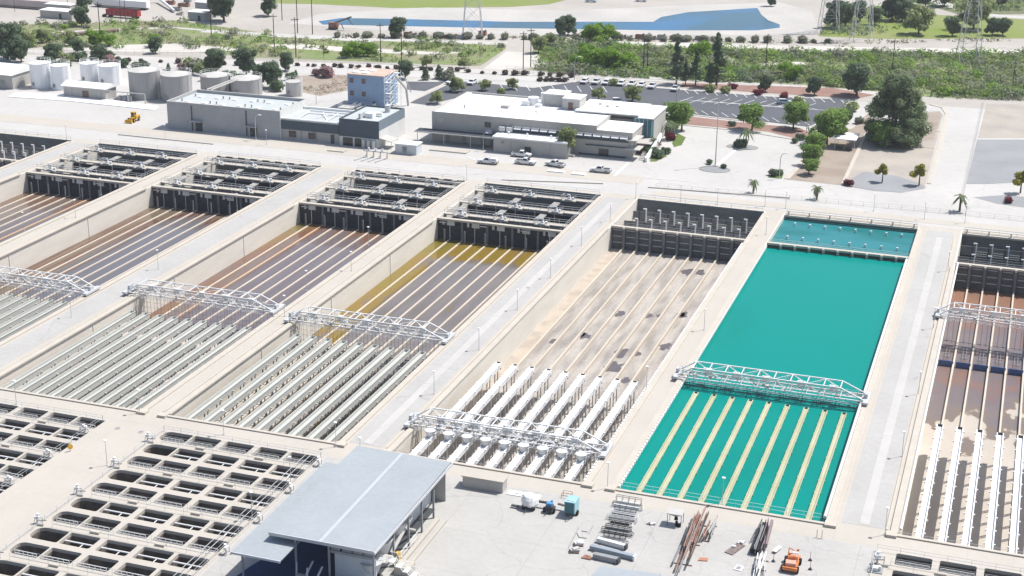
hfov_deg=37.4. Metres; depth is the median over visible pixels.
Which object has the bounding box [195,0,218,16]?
shed
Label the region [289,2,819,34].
riverbed
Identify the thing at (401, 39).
power pole
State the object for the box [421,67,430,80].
shrub
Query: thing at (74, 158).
mixer drive
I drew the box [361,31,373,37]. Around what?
shrub
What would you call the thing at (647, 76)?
chain fence
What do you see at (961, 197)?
palm tree
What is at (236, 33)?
road
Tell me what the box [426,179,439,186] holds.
mixer drive
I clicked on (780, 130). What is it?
planting bed
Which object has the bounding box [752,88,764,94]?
shrub
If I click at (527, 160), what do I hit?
pickup truck
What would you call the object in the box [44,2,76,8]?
shed
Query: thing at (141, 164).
mixer drive
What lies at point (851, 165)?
kerb line
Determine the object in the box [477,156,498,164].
pickup truck
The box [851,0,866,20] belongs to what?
tree
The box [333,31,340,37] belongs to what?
shrub
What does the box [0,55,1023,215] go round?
ground
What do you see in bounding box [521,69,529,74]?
shrub
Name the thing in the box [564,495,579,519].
compressor trailer
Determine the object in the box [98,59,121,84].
white tank
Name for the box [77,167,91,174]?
mixer drive
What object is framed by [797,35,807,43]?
shrub
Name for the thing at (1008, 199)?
shrub
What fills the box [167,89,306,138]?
process building
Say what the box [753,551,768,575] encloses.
profile bundle
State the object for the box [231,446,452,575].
open shed
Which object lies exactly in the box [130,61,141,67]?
shrub
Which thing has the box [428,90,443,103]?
tree
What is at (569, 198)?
mixer drive
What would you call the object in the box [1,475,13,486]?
valve actuator
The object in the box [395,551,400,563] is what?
yellow locker
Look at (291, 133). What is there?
window
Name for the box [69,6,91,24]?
tree
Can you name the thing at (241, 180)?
water
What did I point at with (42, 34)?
tree
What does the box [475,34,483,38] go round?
shrub
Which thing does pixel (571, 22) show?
tree
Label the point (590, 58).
tree
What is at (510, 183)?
apron
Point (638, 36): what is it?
scrap item
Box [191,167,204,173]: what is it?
mixer drive
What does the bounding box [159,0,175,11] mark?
white pipe
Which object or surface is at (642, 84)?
parked car
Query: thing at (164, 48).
road
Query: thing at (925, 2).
tree
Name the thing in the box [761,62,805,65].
riverbed
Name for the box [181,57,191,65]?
shrub
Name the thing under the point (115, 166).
water
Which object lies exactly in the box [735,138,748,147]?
shrub
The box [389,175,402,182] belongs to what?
mixer drive
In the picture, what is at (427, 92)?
kerb line
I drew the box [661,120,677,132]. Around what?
palm tree
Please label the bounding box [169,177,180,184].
mixer drive
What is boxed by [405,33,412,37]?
shrub
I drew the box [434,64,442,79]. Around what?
shrub
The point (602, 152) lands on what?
entrance door
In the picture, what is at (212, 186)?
mixer drive
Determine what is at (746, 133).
palm tree
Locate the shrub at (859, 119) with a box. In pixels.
[854,116,864,123]
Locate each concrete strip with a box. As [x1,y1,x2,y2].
[860,237,942,524]
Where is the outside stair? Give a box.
[378,533,419,575]
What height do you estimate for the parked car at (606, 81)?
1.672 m
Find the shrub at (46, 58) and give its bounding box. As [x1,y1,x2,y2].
[38,56,54,61]
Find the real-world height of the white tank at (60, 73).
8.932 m
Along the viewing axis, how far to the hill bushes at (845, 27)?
610.39 m
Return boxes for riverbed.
[7,20,505,65]
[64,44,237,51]
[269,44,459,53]
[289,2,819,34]
[484,51,553,69]
[526,44,1023,99]
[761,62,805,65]
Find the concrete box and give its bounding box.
[461,469,508,493]
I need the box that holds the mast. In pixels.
[713,92,720,166]
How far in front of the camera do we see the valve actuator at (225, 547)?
208.74 m
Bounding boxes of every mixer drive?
[45,163,57,170]
[68,154,81,160]
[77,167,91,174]
[91,145,104,151]
[100,157,113,164]
[111,171,122,177]
[123,148,136,154]
[134,161,147,167]
[157,151,169,157]
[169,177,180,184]
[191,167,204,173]
[204,181,218,188]
[212,157,222,163]
[225,171,237,177]
[240,185,254,192]
[247,160,258,167]
[260,174,273,181]
[280,164,293,170]
[316,193,330,200]
[336,182,348,189]
[353,172,366,178]
[354,197,367,204]
[373,186,385,193]
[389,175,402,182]
[394,201,406,208]
[409,190,422,197]
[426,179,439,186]
[454,208,468,215]
[470,196,482,203]
[486,185,498,192]
[494,212,508,220]
[509,201,520,208]
[524,189,536,196]
[535,217,549,224]
[549,205,562,212]
[563,193,575,200]
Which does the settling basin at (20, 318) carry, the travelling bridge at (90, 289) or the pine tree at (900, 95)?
the travelling bridge at (90, 289)
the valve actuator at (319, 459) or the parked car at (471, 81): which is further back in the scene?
the parked car at (471, 81)
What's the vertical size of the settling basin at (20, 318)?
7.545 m
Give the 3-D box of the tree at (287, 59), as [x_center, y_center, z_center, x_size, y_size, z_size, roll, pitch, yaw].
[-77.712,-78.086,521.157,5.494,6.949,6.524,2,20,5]
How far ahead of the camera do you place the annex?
415.89 m
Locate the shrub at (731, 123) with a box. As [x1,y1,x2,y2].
[728,120,736,125]
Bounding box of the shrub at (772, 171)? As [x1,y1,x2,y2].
[767,168,777,175]
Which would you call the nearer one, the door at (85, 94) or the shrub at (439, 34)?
the door at (85, 94)
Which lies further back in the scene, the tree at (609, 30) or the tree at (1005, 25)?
the tree at (1005, 25)
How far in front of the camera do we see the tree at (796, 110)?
444.53 m
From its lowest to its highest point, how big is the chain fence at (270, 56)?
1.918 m
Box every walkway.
[0,140,97,178]
[0,153,215,252]
[0,420,161,550]
[147,180,483,415]
[593,211,783,488]
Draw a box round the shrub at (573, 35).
[570,33,580,39]
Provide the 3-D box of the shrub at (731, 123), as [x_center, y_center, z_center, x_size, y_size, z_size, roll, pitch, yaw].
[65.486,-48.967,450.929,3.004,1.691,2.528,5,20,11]
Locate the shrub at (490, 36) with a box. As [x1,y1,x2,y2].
[487,33,493,38]
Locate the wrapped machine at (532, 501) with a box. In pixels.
[511,493,546,511]
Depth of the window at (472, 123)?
425.72 m
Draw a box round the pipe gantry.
[106,90,145,103]
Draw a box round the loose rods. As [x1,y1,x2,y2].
[568,526,597,547]
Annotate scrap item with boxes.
[166,0,175,4]
[171,6,181,10]
[178,2,189,6]
[478,30,486,35]
[635,33,644,38]
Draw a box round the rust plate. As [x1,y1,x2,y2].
[581,554,590,559]
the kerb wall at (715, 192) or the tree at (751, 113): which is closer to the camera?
the kerb wall at (715, 192)
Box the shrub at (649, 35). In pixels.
[644,33,652,41]
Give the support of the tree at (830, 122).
on the dirt yard at (833, 166)
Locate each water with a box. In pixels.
[0,191,94,242]
[0,205,228,312]
[70,163,158,180]
[134,222,389,341]
[190,176,286,195]
[215,238,540,440]
[319,8,779,29]
[333,191,435,212]
[468,205,577,228]
[620,247,905,521]
[770,219,916,255]
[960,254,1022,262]
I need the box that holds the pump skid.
[867,556,882,574]
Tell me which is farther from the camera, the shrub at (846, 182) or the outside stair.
the shrub at (846, 182)
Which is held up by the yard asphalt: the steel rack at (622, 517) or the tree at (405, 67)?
the steel rack at (622, 517)
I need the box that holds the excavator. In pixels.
[328,16,352,29]
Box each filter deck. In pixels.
[0,398,105,492]
[0,426,323,575]
[869,544,1023,575]
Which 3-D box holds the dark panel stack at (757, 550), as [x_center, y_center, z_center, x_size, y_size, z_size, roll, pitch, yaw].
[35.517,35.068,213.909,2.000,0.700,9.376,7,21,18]
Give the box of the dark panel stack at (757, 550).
[750,519,772,553]
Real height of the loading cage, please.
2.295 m
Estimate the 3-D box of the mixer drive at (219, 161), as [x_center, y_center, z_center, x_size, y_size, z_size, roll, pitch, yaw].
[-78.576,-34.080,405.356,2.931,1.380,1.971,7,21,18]
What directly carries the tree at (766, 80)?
on the planting bed at (834, 92)
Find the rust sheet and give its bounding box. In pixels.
[698,557,707,560]
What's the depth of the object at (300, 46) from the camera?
560.71 m
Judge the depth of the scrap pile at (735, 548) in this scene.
211.63 m
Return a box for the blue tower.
[347,67,410,106]
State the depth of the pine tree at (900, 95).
426.22 m
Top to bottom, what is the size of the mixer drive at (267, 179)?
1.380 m
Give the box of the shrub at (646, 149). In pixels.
[642,145,658,155]
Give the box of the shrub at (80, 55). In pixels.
[72,51,87,59]
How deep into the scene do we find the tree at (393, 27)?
581.54 m
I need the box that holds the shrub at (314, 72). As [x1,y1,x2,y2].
[311,68,320,75]
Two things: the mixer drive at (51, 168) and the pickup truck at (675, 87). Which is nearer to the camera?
the mixer drive at (51, 168)
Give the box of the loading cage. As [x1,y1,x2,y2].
[337,100,357,109]
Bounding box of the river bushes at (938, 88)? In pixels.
[531,34,1023,98]
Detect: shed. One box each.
[0,62,30,88]
[39,7,73,19]
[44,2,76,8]
[187,9,212,20]
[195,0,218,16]
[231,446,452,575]
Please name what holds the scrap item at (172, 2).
on the ground at (249, 15)
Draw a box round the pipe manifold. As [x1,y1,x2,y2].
[354,147,388,161]
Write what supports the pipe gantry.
on the ground at (689, 156)
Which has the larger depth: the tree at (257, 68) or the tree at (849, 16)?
the tree at (849, 16)
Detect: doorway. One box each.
[343,137,352,145]
[355,138,360,146]
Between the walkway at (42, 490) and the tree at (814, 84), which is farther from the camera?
the tree at (814, 84)
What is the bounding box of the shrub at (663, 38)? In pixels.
[661,35,667,41]
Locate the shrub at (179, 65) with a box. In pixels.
[176,63,186,69]
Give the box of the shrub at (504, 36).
[500,32,508,39]
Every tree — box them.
[0,21,25,59]
[9,39,32,61]
[21,31,36,42]
[34,28,51,42]
[43,42,62,59]
[64,30,79,43]
[67,38,83,51]
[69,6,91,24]
[76,0,92,8]
[85,29,105,42]
[88,43,106,60]
[101,34,115,45]
[145,34,161,44]
[148,36,162,52]
[203,47,226,70]
[206,0,234,21]
[230,46,256,73]
[252,63,264,82]
[260,0,277,15]
[261,60,282,83]
[279,51,294,70]
[338,45,352,57]
[346,40,366,56]
[360,42,378,54]
[388,16,407,35]
[397,59,413,77]
[419,55,432,66]
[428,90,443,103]
[449,77,465,89]
[457,57,469,66]
[478,79,491,90]
[506,78,518,87]
[530,36,548,52]
[542,34,558,46]
[554,17,568,35]
[557,126,577,147]
[559,14,576,34]
[567,54,586,67]
[576,42,597,54]
[580,22,608,41]
[580,47,604,66]
[591,87,605,99]
[595,46,621,67]
[601,23,620,38]
[615,51,641,67]
[623,85,642,101]
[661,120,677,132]
[663,100,695,130]
[668,40,686,84]
[680,59,691,84]
[684,40,712,56]
[689,50,703,84]
[704,32,728,85]
[705,63,714,83]
[736,102,765,129]
[738,128,753,147]
[748,179,759,192]
[757,74,775,91]
[767,0,776,5]
[774,60,793,70]
[782,100,810,129]
[783,63,803,79]
[800,131,826,150]
[801,144,824,163]
[803,158,820,174]
[805,76,825,94]
[807,107,849,144]
[811,185,823,199]
[823,0,853,27]
[834,107,850,124]
[841,62,871,95]
[842,3,857,23]
[843,106,852,121]
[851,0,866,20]
[863,72,934,148]
[867,119,892,146]
[868,7,884,22]
[874,163,888,181]
[881,0,905,19]
[894,0,913,19]
[902,3,935,33]
[909,163,927,185]
[916,0,931,5]
[940,0,950,5]
[943,15,961,35]
[952,194,968,211]
[954,0,996,28]
[984,17,1001,34]
[995,17,1012,34]
[996,0,1008,5]
[1012,171,1023,192]
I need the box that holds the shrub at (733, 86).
[727,82,738,88]
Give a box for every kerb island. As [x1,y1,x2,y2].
[699,166,730,172]
[726,144,758,149]
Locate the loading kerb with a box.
[394,518,446,575]
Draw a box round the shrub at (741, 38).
[735,35,745,41]
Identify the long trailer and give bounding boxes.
[0,0,59,8]
[93,0,149,9]
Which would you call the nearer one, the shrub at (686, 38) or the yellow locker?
the yellow locker
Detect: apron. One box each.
[0,113,645,183]
[0,131,1023,236]
[0,390,1023,571]
[650,191,1023,232]
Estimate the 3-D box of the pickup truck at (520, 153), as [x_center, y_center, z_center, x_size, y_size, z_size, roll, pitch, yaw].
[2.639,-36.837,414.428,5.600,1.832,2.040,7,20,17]
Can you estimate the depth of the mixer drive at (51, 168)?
397.33 m
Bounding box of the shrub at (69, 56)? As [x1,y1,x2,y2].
[61,53,74,61]
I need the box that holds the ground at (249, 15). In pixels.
[0,0,1023,190]
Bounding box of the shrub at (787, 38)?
[783,35,791,42]
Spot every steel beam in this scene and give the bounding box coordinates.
[590,544,636,560]
[593,552,620,564]
[596,536,627,550]
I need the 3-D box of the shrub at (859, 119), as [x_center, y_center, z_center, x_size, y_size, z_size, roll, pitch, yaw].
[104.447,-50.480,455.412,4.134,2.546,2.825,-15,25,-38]
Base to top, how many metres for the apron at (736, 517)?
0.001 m
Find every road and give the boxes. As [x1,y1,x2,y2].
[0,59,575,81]
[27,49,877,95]
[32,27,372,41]
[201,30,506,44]
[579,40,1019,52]
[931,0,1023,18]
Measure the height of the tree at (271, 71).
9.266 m
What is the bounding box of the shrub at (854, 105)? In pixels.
[844,100,859,110]
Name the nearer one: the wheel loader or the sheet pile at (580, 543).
the sheet pile at (580, 543)
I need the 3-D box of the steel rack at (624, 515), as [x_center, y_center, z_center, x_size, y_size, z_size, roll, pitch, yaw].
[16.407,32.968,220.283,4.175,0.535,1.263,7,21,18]
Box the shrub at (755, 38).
[750,34,759,42]
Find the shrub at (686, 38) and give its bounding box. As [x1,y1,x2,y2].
[681,34,691,41]
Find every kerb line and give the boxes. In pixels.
[409,82,445,102]
[680,124,791,138]
[688,114,767,122]
[784,141,824,178]
[841,135,865,184]
[927,104,948,183]
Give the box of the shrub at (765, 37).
[763,34,772,41]
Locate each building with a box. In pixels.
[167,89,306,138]
[281,106,353,143]
[339,105,404,148]
[414,89,666,161]
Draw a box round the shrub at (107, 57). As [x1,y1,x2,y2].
[103,54,115,62]
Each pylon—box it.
[462,0,482,37]
[817,0,839,31]
[849,0,873,41]
[956,0,981,61]
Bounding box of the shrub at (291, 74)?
[284,72,296,78]
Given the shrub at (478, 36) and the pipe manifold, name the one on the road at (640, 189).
the pipe manifold
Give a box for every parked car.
[467,78,476,84]
[580,77,588,83]
[602,78,609,84]
[611,97,626,101]
[617,79,625,85]
[637,81,645,87]
[776,98,790,104]
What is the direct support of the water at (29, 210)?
in the settling basin at (60, 179)
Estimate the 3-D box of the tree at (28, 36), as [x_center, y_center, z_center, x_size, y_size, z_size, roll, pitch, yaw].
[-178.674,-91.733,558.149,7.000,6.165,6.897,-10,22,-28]
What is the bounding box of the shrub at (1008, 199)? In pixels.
[1003,195,1013,202]
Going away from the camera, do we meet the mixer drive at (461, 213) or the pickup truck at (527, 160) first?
the mixer drive at (461, 213)
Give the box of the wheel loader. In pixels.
[125,111,139,123]
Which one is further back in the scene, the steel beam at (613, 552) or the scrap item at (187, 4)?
the scrap item at (187, 4)
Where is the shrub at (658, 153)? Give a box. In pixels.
[652,149,663,157]
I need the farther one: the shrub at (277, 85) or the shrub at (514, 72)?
the shrub at (514, 72)
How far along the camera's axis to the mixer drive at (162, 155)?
410.31 m
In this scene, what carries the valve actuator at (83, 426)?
on the filter deck at (29, 436)
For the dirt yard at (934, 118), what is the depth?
457.58 m
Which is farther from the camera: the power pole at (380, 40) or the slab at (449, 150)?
the power pole at (380, 40)
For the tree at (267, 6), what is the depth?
624.81 m
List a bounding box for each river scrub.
[15,19,503,64]
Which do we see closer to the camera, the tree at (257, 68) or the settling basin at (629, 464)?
the settling basin at (629, 464)
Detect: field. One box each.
[275,0,562,7]
[819,6,1023,38]
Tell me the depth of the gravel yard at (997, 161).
414.47 m
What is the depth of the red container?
619.88 m
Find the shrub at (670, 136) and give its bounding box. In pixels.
[664,131,676,139]
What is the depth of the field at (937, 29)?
607.15 m
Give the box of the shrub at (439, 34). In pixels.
[433,31,443,38]
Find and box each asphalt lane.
[0,142,88,177]
[0,168,342,366]
[349,197,626,446]
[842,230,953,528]
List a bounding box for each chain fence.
[28,47,468,67]
[514,66,798,86]
[660,184,1023,220]
[963,98,984,194]
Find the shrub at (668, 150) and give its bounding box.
[661,147,671,153]
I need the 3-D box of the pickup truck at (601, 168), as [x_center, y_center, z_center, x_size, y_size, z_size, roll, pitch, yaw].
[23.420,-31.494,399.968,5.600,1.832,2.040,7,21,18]
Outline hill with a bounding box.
[908,0,1023,13]
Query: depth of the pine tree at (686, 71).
503.55 m
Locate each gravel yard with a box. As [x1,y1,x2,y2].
[844,172,924,191]
[967,140,1023,183]
[974,195,1023,206]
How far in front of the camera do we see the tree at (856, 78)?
488.15 m
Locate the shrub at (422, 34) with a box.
[418,30,426,37]
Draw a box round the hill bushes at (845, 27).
[820,2,910,35]
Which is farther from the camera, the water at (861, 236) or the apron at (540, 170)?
the apron at (540, 170)
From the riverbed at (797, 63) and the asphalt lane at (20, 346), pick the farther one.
the riverbed at (797, 63)
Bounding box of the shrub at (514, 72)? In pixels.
[511,69,519,75]
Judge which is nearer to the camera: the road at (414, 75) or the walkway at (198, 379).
the walkway at (198, 379)
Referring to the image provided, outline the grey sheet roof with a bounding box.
[591,566,660,575]
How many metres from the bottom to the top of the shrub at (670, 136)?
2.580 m
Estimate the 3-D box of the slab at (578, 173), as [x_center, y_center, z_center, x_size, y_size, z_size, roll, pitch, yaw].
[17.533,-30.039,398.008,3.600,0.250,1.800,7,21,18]
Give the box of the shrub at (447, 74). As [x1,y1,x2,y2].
[441,68,454,80]
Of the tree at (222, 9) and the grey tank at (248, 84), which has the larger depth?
the tree at (222, 9)
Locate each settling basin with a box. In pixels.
[0,129,72,169]
[0,139,198,245]
[0,151,321,345]
[0,166,466,414]
[157,179,602,447]
[383,194,766,488]
[605,209,921,528]
[885,227,1023,557]
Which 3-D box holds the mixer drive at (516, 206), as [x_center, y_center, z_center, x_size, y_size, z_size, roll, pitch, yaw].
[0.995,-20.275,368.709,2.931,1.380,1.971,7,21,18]
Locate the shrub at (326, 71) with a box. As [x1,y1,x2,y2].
[318,65,334,77]
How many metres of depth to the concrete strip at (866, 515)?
262.32 m
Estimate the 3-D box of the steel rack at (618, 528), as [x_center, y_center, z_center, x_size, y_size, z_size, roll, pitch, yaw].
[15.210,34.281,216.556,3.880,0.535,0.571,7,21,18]
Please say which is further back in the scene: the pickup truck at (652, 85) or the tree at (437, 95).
the pickup truck at (652, 85)
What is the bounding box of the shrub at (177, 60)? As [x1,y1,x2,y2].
[175,57,181,62]
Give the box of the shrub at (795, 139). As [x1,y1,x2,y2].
[791,137,798,142]
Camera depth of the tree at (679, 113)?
441.31 m
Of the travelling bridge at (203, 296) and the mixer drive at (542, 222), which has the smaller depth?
the travelling bridge at (203, 296)
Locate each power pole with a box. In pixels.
[206,4,212,39]
[269,15,276,51]
[291,17,297,56]
[311,0,312,33]
[376,25,383,61]
[397,24,404,59]
[520,31,526,68]
[527,28,534,66]
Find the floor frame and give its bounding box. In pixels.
[733,565,743,571]
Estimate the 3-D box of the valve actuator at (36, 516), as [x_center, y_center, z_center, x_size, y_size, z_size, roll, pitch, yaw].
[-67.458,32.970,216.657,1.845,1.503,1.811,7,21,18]
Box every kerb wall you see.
[118,134,212,144]
[501,179,602,183]
[648,187,788,198]
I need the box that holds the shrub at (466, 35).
[462,31,472,39]
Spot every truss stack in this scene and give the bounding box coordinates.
[672,505,708,572]
[702,514,717,541]
[754,518,769,552]
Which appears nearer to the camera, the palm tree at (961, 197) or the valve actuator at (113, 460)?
the valve actuator at (113, 460)
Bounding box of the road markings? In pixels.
[467,85,851,181]
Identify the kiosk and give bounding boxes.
[394,140,422,154]
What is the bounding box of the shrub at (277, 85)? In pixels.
[266,79,284,91]
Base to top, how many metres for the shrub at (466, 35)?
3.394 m
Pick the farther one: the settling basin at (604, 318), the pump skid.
the settling basin at (604, 318)
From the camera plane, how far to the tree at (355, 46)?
544.92 m
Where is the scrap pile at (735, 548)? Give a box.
[725,540,744,554]
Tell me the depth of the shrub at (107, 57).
530.66 m
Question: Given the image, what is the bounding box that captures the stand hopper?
[666,507,684,526]
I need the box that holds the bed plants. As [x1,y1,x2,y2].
[304,76,346,93]
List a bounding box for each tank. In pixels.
[28,57,51,88]
[49,59,70,90]
[79,57,98,81]
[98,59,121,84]
[127,63,161,100]
[160,67,192,101]
[200,68,230,91]
[230,71,262,94]
[285,76,302,96]
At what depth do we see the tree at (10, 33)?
531.15 m
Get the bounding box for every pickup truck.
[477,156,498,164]
[511,150,531,156]
[514,157,535,165]
[545,159,565,167]
[590,165,611,173]
[591,78,600,84]
[627,80,636,86]
[647,82,656,88]
[670,85,679,90]
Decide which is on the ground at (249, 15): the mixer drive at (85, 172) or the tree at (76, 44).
the tree at (76, 44)
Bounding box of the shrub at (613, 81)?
[609,77,618,85]
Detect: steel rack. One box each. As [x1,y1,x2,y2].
[600,536,628,543]
[601,526,633,536]
[603,530,625,539]
[605,523,631,531]
[606,513,636,523]
[610,510,638,518]
[610,517,632,526]
[612,500,643,510]
[614,504,636,513]
[617,494,641,505]
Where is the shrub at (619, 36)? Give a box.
[612,32,623,40]
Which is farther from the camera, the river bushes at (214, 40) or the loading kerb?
the river bushes at (214, 40)
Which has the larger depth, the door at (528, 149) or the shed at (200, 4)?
the shed at (200, 4)
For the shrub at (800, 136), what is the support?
on the ground at (689, 156)
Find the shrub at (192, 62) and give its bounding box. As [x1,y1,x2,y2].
[188,57,203,71]
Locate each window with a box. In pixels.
[289,131,295,137]
[308,132,315,139]
[437,118,442,122]
[470,121,475,125]
[484,122,490,127]
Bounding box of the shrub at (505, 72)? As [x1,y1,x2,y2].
[502,69,508,74]
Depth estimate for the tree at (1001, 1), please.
667.49 m
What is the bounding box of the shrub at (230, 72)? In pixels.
[222,70,236,76]
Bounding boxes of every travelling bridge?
[0,266,100,310]
[122,279,283,330]
[284,306,455,362]
[404,407,613,479]
[673,361,870,408]
[935,302,1023,350]
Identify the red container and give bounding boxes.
[102,8,140,18]
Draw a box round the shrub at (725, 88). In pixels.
[719,85,730,92]
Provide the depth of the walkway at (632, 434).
277.48 m
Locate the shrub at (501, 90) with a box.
[496,87,505,93]
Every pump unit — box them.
[295,561,313,575]
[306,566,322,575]
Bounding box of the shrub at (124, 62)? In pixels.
[117,58,129,66]
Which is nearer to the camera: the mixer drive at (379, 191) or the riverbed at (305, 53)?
the mixer drive at (379, 191)
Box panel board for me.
[772,545,781,552]
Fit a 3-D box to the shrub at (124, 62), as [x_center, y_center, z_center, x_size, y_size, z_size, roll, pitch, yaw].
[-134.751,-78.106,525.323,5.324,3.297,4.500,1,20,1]
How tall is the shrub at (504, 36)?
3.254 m
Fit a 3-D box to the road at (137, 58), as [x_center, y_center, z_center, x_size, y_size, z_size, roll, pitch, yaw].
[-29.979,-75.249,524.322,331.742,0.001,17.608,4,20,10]
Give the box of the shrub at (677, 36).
[670,33,681,40]
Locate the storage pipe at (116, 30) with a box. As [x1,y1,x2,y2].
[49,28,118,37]
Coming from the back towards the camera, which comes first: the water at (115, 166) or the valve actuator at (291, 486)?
the water at (115, 166)
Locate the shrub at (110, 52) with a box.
[103,50,115,56]
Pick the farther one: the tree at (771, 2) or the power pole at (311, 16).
the tree at (771, 2)
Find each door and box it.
[82,91,88,97]
[195,122,202,131]
[250,128,256,136]
[524,147,530,152]
[568,102,572,109]
[598,149,608,156]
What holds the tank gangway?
on the grey tank at (248, 84)
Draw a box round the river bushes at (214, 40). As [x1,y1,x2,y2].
[18,15,504,65]
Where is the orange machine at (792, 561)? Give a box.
[781,547,801,572]
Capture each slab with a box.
[8,92,158,109]
[327,148,346,152]
[429,147,469,153]
[506,490,540,497]
[547,169,564,172]
[571,172,585,175]
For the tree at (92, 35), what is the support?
on the riverbed at (305, 53)
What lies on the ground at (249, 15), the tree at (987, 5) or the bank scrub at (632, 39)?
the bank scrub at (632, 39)
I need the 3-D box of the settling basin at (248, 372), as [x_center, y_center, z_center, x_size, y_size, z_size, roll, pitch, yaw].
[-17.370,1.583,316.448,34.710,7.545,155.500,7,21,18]
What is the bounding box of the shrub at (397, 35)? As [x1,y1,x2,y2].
[390,31,400,37]
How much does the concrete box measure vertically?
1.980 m
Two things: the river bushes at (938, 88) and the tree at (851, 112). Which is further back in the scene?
the river bushes at (938, 88)
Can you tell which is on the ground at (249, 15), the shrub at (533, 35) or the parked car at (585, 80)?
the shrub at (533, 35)
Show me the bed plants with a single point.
(307, 89)
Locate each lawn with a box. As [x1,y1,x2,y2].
[650,154,666,160]
[672,133,685,146]
[769,173,783,177]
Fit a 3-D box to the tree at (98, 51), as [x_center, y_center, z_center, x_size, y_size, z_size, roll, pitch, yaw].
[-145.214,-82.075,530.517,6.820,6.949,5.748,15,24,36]
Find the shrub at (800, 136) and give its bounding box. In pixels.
[795,133,805,139]
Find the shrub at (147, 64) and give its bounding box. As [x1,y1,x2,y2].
[139,60,150,66]
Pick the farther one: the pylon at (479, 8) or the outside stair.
the pylon at (479, 8)
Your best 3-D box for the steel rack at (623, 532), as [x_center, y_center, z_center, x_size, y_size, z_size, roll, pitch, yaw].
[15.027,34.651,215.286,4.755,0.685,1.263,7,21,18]
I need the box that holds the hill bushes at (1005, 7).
[906,0,1023,11]
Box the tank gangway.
[162,69,238,89]
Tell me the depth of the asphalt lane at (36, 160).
407.26 m
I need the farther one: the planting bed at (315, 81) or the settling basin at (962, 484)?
the planting bed at (315, 81)
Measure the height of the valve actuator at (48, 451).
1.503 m
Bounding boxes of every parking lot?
[407,82,443,90]
[411,81,846,126]
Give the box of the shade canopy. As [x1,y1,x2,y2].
[833,132,859,149]
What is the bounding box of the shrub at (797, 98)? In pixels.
[792,95,803,103]
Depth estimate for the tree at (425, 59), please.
528.57 m
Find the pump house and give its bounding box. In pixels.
[60,80,118,98]
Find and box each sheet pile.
[569,546,579,553]
[573,539,583,546]
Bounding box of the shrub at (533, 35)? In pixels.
[528,32,539,39]
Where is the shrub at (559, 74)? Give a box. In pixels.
[556,71,564,76]
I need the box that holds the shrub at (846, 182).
[843,178,853,185]
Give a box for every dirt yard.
[788,114,872,184]
[843,111,942,192]
[885,112,941,140]
[978,104,1023,136]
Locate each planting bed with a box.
[295,75,347,95]
[680,83,872,98]
[687,117,807,137]
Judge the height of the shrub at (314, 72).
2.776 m
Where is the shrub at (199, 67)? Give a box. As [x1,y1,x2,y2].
[193,60,211,73]
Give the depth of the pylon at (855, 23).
584.65 m
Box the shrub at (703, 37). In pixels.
[698,35,709,41]
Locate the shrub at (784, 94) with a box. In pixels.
[779,91,787,98]
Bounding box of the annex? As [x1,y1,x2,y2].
[492,131,572,158]
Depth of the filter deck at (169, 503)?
221.20 m
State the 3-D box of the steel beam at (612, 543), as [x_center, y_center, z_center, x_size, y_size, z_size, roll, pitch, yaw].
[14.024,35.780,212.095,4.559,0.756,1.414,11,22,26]
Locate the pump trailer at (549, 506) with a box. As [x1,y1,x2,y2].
[543,500,563,514]
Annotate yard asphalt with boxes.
[201,456,873,575]
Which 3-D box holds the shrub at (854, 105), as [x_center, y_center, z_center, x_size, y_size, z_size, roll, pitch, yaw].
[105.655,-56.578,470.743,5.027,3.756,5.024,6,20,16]
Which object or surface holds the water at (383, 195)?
in the settling basin at (111, 357)
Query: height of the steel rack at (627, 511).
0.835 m
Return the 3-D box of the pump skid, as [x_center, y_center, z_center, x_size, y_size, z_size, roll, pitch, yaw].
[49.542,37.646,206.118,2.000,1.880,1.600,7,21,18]
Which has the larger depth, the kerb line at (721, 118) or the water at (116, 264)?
the kerb line at (721, 118)
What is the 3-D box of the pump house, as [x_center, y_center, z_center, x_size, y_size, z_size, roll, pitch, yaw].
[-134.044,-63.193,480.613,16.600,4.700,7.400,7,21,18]
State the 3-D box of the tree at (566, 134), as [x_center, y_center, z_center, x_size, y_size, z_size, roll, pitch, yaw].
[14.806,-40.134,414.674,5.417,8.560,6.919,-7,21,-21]
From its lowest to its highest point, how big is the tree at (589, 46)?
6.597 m
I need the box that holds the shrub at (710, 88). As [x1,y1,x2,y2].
[703,83,716,92]
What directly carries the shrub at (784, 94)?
on the ground at (249, 15)
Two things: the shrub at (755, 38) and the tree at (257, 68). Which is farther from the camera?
the shrub at (755, 38)
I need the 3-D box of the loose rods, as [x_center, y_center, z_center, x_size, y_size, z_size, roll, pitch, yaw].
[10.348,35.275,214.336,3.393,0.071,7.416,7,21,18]
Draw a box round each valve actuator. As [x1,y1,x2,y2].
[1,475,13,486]
[33,513,46,525]
[41,448,53,459]
[72,484,85,495]
[77,424,88,434]
[111,456,121,467]
[144,431,155,442]
[220,543,230,554]
[253,512,262,523]
[285,482,293,493]
[313,456,321,466]
[874,550,888,566]
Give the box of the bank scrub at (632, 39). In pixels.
[341,33,1006,44]
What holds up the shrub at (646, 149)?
on the ground at (689, 156)
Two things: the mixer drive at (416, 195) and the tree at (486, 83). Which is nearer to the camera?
the mixer drive at (416, 195)

